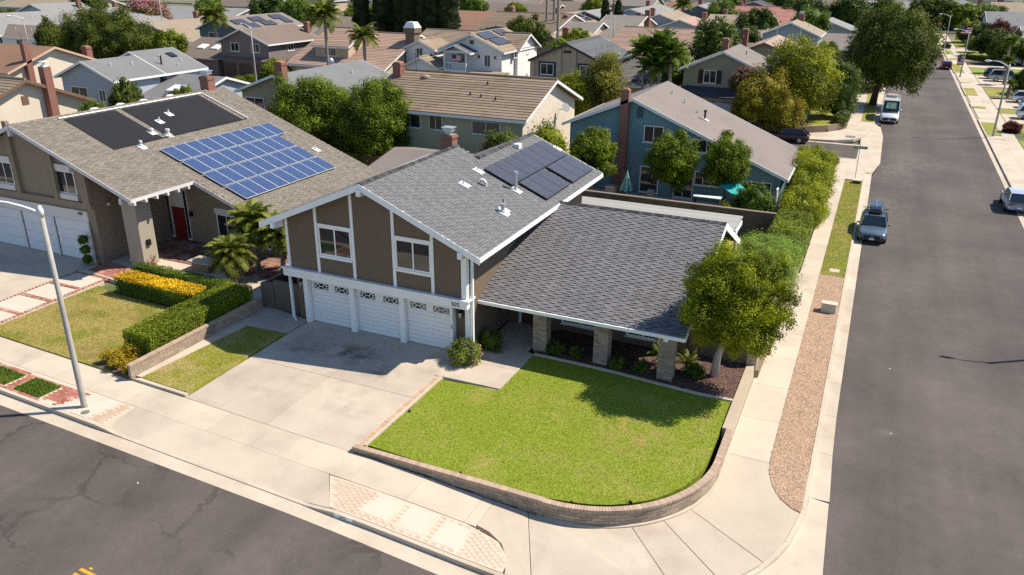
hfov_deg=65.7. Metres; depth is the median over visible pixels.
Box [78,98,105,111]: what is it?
bush
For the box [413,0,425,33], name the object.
cypress
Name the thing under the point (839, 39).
brown roof house
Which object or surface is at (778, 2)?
garden tree
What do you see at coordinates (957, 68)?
grass verge
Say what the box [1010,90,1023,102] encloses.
parked car
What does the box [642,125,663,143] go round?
window
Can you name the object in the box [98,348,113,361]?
flowering bush
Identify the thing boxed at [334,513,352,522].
kerb number plate
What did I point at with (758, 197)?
round shrub
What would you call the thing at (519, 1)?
house
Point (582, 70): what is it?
window
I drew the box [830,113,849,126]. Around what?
olive shrub
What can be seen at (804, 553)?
gutter
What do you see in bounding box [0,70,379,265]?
neighbour house
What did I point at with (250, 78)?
bush
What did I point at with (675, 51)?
cluster palm
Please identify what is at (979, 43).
garden tree
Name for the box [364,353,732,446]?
lawn edging
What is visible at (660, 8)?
house
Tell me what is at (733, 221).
pergola
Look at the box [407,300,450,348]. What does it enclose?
garage door
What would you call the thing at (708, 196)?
buffet table
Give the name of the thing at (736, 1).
garden tree
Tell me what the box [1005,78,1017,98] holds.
yucca palm
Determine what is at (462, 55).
window
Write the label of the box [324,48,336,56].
window
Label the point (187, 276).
dark hedge
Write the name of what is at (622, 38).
house
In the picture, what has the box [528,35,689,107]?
tan house
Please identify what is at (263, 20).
solar house
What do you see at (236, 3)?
house
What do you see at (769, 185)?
window
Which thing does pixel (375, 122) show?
ficus tree
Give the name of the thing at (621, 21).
house
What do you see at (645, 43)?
cluster palm
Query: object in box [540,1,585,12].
house
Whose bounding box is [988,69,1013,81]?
parked suv
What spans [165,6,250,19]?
house
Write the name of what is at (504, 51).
white house
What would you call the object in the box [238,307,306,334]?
side path
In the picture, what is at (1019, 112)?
parked suv
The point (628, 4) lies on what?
house
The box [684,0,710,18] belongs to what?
house
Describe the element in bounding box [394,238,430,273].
window
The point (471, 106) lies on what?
green house
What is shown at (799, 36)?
window
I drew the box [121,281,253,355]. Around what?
boundary hedge
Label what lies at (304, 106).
ficus tree
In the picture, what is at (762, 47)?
pink roof house
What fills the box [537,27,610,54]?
house
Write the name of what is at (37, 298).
walkway
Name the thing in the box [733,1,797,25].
house
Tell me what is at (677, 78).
garden tree
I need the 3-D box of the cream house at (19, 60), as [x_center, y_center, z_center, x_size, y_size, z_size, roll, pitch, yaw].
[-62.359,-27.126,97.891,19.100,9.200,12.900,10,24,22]
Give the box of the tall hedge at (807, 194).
[774,166,839,228]
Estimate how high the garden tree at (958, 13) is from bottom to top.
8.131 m
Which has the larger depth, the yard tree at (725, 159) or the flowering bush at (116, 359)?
the yard tree at (725, 159)
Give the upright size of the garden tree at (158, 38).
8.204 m
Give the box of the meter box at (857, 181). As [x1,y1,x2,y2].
[852,179,860,183]
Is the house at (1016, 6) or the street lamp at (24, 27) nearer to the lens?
the street lamp at (24, 27)
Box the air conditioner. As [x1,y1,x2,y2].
[605,184,616,192]
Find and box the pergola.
[582,196,742,246]
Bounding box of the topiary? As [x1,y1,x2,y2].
[76,234,93,264]
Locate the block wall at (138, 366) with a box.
[126,297,263,379]
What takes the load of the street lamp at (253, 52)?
on the ground at (770, 350)
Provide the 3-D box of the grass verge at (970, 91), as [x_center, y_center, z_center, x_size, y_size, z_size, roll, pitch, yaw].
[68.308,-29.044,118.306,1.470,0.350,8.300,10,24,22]
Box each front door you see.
[172,206,188,238]
[519,311,532,324]
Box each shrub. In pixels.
[479,127,517,151]
[523,114,569,152]
[718,200,739,207]
[726,227,811,292]
[730,180,776,211]
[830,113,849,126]
[835,109,850,119]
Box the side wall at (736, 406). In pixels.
[686,273,789,443]
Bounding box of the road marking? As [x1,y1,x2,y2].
[79,568,95,574]
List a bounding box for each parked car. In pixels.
[767,126,810,143]
[857,206,890,242]
[940,60,951,69]
[999,187,1023,211]
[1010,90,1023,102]
[1018,97,1023,105]
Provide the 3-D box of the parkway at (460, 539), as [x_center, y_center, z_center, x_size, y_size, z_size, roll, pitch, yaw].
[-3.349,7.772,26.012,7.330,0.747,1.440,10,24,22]
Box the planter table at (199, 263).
[187,255,216,273]
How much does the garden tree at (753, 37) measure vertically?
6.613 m
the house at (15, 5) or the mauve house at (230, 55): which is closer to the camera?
the mauve house at (230, 55)
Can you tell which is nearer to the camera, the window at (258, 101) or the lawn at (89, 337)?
the lawn at (89, 337)
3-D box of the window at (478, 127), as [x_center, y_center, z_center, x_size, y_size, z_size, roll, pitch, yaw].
[-2.133,-12.992,64.863,2.700,1.160,0.140,10,24,22]
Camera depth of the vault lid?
48.08 m
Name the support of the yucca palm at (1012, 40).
on the front yard at (977, 71)
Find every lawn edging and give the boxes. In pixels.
[133,322,246,397]
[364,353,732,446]
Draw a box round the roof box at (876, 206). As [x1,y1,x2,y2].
[869,200,883,212]
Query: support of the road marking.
on the road
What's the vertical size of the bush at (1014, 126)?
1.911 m
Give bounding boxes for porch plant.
[546,339,565,355]
[568,346,585,359]
[608,356,628,370]
[629,359,649,373]
[684,361,705,379]
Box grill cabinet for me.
[647,189,655,197]
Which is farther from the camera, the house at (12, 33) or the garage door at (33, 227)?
the house at (12, 33)
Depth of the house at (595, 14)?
186.75 m
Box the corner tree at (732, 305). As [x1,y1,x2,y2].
[675,235,802,376]
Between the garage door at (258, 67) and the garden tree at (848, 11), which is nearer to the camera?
the garage door at (258, 67)
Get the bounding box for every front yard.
[950,39,965,47]
[956,48,981,51]
[959,52,997,58]
[965,59,1018,62]
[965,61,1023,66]
[968,65,1023,69]
[970,68,1021,75]
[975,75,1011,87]
[983,88,1012,97]
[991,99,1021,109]
[1000,109,1015,113]
[1000,113,1023,123]
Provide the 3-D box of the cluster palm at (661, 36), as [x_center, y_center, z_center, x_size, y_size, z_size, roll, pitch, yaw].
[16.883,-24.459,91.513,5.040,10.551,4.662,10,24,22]
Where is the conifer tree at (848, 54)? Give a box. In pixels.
[836,13,883,93]
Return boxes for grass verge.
[820,179,861,277]
[861,81,875,121]
[952,64,964,72]
[963,88,977,95]
[981,122,1001,135]
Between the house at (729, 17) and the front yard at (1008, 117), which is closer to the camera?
the front yard at (1008, 117)
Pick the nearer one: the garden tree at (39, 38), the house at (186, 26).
the garden tree at (39, 38)
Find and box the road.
[0,30,1023,574]
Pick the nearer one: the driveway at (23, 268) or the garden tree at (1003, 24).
the driveway at (23, 268)
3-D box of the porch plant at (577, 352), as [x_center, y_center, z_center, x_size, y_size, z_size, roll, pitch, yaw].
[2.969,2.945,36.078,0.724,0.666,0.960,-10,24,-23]
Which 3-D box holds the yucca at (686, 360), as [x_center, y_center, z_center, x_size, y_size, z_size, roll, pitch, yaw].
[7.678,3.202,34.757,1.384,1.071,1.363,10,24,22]
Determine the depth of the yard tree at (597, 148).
58.46 m
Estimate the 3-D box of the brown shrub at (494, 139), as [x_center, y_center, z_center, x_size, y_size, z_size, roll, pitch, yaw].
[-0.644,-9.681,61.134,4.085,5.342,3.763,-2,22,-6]
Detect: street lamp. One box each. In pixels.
[0,201,87,407]
[7,15,28,43]
[240,23,256,80]
[940,13,950,48]
[954,28,969,76]
[985,60,1010,135]
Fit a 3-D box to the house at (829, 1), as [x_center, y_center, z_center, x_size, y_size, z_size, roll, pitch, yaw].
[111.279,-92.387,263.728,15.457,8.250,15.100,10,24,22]
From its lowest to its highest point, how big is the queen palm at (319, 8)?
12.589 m
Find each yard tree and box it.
[566,125,621,189]
[640,128,702,199]
[698,130,753,203]
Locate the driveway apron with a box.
[106,407,329,507]
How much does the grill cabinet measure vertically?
0.900 m
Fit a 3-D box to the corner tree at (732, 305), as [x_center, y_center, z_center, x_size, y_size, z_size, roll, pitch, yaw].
[9.038,1.278,32.307,5.033,6.903,5.497,10,24,22]
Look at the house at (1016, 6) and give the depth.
242.15 m
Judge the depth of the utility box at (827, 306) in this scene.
42.16 m
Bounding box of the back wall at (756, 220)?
[582,190,798,236]
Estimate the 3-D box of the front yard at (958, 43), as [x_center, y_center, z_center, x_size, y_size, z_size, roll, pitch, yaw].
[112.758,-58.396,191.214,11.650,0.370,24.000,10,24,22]
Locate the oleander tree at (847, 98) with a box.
[815,59,865,117]
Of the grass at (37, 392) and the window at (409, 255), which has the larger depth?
the window at (409, 255)
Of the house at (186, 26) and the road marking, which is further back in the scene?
the house at (186, 26)
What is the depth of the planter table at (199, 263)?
45.59 m
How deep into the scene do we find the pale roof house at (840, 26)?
175.03 m
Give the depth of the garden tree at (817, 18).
159.20 m
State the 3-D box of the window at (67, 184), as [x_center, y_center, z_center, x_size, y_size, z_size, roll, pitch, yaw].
[-25.731,-6.079,45.855,1.500,1.340,0.090,10,24,22]
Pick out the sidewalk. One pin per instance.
(742, 519)
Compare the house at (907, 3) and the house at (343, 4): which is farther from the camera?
the house at (343, 4)
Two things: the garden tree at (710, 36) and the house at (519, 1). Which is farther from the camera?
the house at (519, 1)
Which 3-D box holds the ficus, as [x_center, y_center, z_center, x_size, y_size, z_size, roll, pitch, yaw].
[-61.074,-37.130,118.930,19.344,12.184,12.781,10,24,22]
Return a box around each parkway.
[0,360,133,425]
[329,475,506,573]
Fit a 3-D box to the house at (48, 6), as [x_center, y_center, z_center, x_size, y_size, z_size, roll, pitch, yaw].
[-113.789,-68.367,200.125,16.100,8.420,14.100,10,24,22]
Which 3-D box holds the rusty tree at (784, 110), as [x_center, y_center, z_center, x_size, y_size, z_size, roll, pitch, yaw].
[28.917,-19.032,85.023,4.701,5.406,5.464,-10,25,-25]
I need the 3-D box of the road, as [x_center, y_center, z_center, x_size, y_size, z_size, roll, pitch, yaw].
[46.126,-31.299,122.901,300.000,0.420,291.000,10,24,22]
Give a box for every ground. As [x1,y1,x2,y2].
[0,0,954,573]
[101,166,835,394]
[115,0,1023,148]
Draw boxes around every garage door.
[0,207,26,246]
[22,211,58,253]
[55,217,93,259]
[223,63,236,77]
[238,64,252,75]
[255,65,262,75]
[311,281,351,327]
[357,290,400,338]
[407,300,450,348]
[708,101,731,112]
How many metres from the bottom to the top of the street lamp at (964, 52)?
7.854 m
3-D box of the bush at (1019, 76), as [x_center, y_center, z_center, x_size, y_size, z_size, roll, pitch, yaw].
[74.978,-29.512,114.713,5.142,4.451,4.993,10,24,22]
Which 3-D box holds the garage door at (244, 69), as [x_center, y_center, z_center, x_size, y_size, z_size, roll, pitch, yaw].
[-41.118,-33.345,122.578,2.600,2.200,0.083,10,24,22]
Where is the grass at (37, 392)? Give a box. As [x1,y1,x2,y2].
[13,377,60,396]
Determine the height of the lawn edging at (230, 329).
0.490 m
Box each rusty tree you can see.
[728,59,791,127]
[760,85,809,129]
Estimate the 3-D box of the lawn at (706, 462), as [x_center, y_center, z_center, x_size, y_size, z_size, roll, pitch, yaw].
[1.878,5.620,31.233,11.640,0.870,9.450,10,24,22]
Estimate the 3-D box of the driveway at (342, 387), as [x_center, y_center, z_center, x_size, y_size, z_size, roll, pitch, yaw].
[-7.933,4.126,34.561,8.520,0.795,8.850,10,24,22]
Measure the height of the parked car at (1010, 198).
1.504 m
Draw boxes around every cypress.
[350,0,371,26]
[368,0,391,31]
[387,0,402,32]
[399,0,414,31]
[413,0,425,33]
[421,0,438,30]
[434,0,462,28]
[598,0,612,21]
[614,0,624,14]
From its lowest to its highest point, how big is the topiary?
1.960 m
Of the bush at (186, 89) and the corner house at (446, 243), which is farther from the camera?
the bush at (186, 89)
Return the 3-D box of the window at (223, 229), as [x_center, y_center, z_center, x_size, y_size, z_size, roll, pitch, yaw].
[-17.286,-3.655,48.941,2.300,1.610,0.130,10,24,22]
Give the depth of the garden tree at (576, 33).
131.51 m
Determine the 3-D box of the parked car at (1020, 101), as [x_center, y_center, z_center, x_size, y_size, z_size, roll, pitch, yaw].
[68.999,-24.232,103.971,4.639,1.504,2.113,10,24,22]
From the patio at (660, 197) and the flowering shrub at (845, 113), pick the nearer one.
the patio at (660, 197)
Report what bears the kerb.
on the road
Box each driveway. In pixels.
[0,241,98,299]
[186,320,451,452]
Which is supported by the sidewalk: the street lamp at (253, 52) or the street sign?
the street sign
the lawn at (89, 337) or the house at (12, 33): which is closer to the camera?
the lawn at (89, 337)
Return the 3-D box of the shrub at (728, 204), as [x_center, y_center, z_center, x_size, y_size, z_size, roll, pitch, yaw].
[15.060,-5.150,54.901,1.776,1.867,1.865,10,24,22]
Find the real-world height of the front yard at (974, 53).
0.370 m
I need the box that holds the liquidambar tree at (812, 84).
[760,32,848,121]
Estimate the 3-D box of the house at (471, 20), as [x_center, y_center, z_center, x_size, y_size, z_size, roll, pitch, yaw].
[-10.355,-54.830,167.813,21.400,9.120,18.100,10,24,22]
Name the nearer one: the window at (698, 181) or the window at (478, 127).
the window at (698, 181)
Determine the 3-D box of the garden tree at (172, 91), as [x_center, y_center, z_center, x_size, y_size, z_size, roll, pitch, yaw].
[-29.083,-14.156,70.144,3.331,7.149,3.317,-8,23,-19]
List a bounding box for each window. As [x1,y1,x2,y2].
[0,161,14,184]
[56,170,77,194]
[70,86,88,96]
[98,89,107,102]
[208,32,218,37]
[216,213,245,237]
[230,42,239,51]
[245,96,264,108]
[251,43,259,52]
[287,44,294,50]
[317,226,351,259]
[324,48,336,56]
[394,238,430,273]
[403,113,420,128]
[416,48,422,57]
[428,115,442,131]
[458,53,464,64]
[471,120,499,135]
[484,55,490,67]
[540,63,553,75]
[560,320,593,329]
[579,65,589,77]
[588,127,610,141]
[625,332,658,342]
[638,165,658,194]
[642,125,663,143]
[672,174,693,199]
[692,139,710,153]
[693,170,720,188]
[703,70,716,83]
[741,180,771,191]
[798,35,809,44]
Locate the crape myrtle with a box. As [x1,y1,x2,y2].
[727,64,753,92]
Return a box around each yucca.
[646,337,658,358]
[677,347,701,371]
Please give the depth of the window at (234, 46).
121.87 m
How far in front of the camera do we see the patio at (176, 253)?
46.75 m
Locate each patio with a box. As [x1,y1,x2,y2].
[85,237,288,299]
[586,187,767,211]
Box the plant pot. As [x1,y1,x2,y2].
[150,254,156,265]
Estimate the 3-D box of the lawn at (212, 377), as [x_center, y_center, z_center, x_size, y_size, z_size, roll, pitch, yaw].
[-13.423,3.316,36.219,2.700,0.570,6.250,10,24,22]
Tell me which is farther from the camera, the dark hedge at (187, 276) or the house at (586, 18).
the house at (586, 18)
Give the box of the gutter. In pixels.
[0,43,1023,574]
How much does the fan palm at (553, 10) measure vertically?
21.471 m
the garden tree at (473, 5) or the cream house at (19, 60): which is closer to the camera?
the cream house at (19, 60)
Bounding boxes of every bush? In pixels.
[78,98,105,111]
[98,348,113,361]
[106,353,126,368]
[112,345,129,358]
[119,357,133,373]
[121,343,144,360]
[173,84,198,94]
[234,74,263,82]
[444,336,483,367]
[479,329,504,353]
[942,43,951,47]
[953,53,995,62]
[964,36,974,51]
[1001,119,1023,133]
[1011,69,1023,93]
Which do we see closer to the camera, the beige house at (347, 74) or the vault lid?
the vault lid
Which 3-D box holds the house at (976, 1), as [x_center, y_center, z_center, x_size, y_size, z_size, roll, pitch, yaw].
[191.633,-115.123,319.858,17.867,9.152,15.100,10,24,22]
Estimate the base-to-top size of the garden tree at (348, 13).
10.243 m
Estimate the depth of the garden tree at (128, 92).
71.69 m
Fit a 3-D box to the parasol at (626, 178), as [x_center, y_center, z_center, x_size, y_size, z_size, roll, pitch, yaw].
[8.508,-7.403,59.070,1.016,2.700,1.016,-19,29,-39]
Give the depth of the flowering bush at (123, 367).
34.31 m
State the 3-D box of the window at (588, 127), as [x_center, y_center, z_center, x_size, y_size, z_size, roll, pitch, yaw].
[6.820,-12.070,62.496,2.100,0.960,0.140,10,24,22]
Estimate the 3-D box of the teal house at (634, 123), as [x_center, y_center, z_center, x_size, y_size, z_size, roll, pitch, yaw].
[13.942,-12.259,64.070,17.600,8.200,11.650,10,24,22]
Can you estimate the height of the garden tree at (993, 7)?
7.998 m
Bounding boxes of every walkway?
[0,263,109,324]
[435,320,533,389]
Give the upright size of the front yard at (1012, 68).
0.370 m
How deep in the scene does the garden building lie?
59.18 m
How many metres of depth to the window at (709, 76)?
92.49 m
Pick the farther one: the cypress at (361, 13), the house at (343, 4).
the house at (343, 4)
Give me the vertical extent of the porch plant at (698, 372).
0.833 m
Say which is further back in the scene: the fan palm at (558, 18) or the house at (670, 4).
the house at (670, 4)
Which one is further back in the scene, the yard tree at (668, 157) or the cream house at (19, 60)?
the cream house at (19, 60)
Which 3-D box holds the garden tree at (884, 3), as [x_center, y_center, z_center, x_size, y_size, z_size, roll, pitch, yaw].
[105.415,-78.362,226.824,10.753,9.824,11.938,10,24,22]
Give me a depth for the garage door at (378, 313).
37.70 m
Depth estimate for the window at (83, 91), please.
84.07 m
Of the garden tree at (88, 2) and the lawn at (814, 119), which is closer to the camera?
the lawn at (814, 119)
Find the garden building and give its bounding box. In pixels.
[369,147,472,172]
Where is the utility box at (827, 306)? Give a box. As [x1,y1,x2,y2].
[820,300,837,313]
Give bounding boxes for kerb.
[0,34,1023,574]
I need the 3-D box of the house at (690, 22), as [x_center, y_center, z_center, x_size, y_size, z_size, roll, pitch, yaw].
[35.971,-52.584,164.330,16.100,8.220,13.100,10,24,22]
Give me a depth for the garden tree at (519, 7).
205.90 m
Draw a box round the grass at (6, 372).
[0,366,25,383]
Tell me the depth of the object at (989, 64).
151.46 m
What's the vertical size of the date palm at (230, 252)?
3.026 m
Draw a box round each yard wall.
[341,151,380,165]
[755,123,845,132]
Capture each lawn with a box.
[0,286,172,372]
[142,327,285,394]
[368,356,729,506]
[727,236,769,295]
[760,107,833,125]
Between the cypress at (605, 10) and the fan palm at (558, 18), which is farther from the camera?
the cypress at (605, 10)
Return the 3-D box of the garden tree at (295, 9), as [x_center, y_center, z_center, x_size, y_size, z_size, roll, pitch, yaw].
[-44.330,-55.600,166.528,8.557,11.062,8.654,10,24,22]
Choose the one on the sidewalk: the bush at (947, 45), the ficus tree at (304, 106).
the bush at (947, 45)
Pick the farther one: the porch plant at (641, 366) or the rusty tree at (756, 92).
the rusty tree at (756, 92)
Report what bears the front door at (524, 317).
in the corner house at (446, 243)
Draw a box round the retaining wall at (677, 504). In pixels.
[352,428,732,528]
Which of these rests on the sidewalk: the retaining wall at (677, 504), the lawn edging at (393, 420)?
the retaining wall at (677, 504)
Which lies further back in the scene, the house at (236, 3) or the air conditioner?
the house at (236, 3)
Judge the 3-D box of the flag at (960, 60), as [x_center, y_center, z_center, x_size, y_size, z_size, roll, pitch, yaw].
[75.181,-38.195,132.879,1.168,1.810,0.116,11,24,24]
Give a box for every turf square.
[0,367,25,384]
[14,378,60,397]
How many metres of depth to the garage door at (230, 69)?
123.70 m
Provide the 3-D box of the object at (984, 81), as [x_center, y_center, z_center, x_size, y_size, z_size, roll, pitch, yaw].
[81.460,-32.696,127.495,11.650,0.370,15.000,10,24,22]
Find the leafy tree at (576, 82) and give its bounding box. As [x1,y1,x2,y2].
[558,68,593,115]
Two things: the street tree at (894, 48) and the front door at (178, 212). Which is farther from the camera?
the street tree at (894, 48)
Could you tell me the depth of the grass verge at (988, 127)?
91.04 m
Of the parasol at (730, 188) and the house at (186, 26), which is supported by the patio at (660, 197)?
the parasol at (730, 188)
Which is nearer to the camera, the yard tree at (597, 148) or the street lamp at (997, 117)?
the yard tree at (597, 148)
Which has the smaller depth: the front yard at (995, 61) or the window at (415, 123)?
the window at (415, 123)
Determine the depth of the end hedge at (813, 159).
62.78 m
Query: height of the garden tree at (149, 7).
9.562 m
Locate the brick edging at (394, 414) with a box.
[359,376,439,445]
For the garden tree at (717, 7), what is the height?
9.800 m
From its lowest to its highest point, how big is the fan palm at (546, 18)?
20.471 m
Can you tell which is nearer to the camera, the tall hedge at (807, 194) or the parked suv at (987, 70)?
the tall hedge at (807, 194)
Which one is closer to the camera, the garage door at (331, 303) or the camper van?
the garage door at (331, 303)
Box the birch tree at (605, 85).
[584,48,632,107]
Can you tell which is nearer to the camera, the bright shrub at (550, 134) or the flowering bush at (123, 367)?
the flowering bush at (123, 367)
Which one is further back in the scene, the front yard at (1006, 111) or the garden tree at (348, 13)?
the garden tree at (348, 13)
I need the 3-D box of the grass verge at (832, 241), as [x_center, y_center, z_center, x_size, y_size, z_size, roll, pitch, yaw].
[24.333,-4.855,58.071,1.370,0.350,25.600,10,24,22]
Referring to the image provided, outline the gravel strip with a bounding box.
[769,276,843,512]
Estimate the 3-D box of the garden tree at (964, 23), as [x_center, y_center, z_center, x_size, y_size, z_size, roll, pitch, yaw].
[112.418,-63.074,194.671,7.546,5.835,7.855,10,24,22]
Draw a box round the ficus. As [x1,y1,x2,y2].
[42,0,154,58]
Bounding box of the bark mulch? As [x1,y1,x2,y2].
[537,330,745,398]
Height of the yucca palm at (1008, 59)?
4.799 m
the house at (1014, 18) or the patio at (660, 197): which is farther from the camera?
the house at (1014, 18)
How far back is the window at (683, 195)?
61.14 m
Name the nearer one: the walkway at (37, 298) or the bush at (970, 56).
the walkway at (37, 298)
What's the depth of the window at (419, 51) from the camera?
114.62 m
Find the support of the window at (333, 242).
in the corner house at (446, 243)
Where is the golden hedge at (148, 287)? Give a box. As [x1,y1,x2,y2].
[113,270,206,306]
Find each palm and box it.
[195,2,229,37]
[203,233,257,283]
[225,199,277,270]
[251,209,287,271]
[303,0,344,64]
[344,22,379,60]
[545,0,547,21]
[553,0,554,20]
[556,0,559,39]
[622,33,659,89]
[631,50,673,86]
[641,27,678,83]
[652,36,694,81]
[673,0,694,12]
[1000,54,1015,84]
[1001,34,1020,68]
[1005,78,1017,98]
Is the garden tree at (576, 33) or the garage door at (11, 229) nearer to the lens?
the garage door at (11, 229)
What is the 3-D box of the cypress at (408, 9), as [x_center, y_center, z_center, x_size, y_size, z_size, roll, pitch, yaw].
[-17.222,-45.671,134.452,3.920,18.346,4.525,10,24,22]
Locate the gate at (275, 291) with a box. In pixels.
[260,271,300,316]
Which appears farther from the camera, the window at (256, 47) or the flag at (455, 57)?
the window at (256, 47)
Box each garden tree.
[0,8,16,12]
[31,15,63,46]
[68,0,110,7]
[106,77,144,106]
[125,0,172,19]
[140,28,189,52]
[162,85,184,96]
[193,0,225,14]
[246,0,284,14]
[259,57,291,79]
[279,0,317,28]
[342,2,372,16]
[459,0,489,10]
[503,2,528,11]
[504,13,553,46]
[550,37,575,48]
[564,27,590,39]
[580,0,602,10]
[648,40,691,86]
[685,13,743,61]
[704,0,740,18]
[723,0,741,4]
[733,6,780,29]
[735,25,761,42]
[746,0,786,5]
[782,0,828,17]
[790,4,832,32]
[820,39,842,60]
[824,0,873,25]
[867,0,897,19]
[901,0,954,26]
[937,1,983,28]
[954,18,982,41]
[969,22,992,38]
[970,27,1012,54]
[973,1,1009,23]
[984,30,1023,62]
[987,15,1017,34]
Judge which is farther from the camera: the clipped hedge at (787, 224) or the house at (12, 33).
the house at (12, 33)
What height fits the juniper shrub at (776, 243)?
3.777 m
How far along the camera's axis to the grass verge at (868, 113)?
101.20 m
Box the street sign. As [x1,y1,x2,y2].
[854,144,867,178]
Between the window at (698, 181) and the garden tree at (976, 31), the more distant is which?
the garden tree at (976, 31)
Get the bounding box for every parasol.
[619,170,632,191]
[719,181,743,194]
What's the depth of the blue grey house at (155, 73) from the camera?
85.22 m
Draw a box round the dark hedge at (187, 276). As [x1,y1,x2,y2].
[130,262,232,290]
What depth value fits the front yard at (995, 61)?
157.63 m
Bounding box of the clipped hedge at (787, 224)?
[765,207,814,262]
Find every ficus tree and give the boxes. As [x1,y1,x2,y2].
[266,70,350,151]
[329,71,415,161]
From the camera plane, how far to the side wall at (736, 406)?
34.70 m
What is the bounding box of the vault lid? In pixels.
[829,268,839,272]
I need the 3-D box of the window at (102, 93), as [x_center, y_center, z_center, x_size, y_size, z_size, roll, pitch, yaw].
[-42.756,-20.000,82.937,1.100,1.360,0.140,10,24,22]
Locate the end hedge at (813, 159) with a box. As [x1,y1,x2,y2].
[784,138,842,200]
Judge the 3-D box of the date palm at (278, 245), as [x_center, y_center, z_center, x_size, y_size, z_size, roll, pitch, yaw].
[-12.898,-2.359,44.846,3.088,3.838,3.024,10,24,22]
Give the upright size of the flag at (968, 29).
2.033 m
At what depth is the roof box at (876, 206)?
54.81 m
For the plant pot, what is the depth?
46.20 m
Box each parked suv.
[983,67,1004,78]
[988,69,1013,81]
[1016,103,1023,118]
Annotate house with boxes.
[0,0,128,12]
[0,2,167,41]
[0,24,65,44]
[0,34,94,89]
[0,61,96,128]
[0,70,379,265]
[15,0,91,11]
[53,47,249,106]
[136,11,204,42]
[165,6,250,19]
[184,21,317,77]
[192,0,285,7]
[195,12,302,37]
[234,58,390,149]
[259,125,740,381]
[287,21,425,73]
[305,0,347,10]
[311,16,373,35]
[376,53,582,155]
[402,27,540,75]
[459,2,564,12]
[459,6,515,29]
[472,6,585,32]
[487,0,552,3]
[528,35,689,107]
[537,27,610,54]
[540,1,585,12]
[555,8,597,21]
[559,15,608,34]
[560,0,585,1]
[562,81,800,212]
[579,4,614,20]
[599,10,657,39]
[609,0,664,10]
[611,0,678,15]
[611,26,697,60]
[650,8,692,26]
[658,12,709,27]
[665,0,705,10]
[677,38,811,123]
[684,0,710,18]
[691,0,722,2]
[707,9,779,40]
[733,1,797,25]
[741,28,838,65]
[742,0,775,5]
[758,11,826,48]
[820,33,855,61]
[823,0,873,15]
[828,17,857,33]
[898,1,911,14]
[942,0,981,27]
[965,0,1015,4]
[980,11,1023,31]
[990,0,1023,11]
[1013,26,1023,65]
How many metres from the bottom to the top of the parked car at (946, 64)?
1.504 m
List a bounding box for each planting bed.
[92,359,133,378]
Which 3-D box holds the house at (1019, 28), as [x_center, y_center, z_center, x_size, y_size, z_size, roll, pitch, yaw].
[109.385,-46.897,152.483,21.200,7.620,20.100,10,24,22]
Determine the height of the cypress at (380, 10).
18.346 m
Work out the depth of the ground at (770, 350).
50.35 m
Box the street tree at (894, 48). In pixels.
[850,0,948,104]
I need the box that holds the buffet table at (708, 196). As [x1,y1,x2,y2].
[693,194,721,205]
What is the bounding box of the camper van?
[879,93,901,122]
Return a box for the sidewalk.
[0,33,1023,574]
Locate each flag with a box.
[451,53,461,60]
[956,55,965,64]
[961,27,972,34]
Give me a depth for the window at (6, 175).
47.84 m

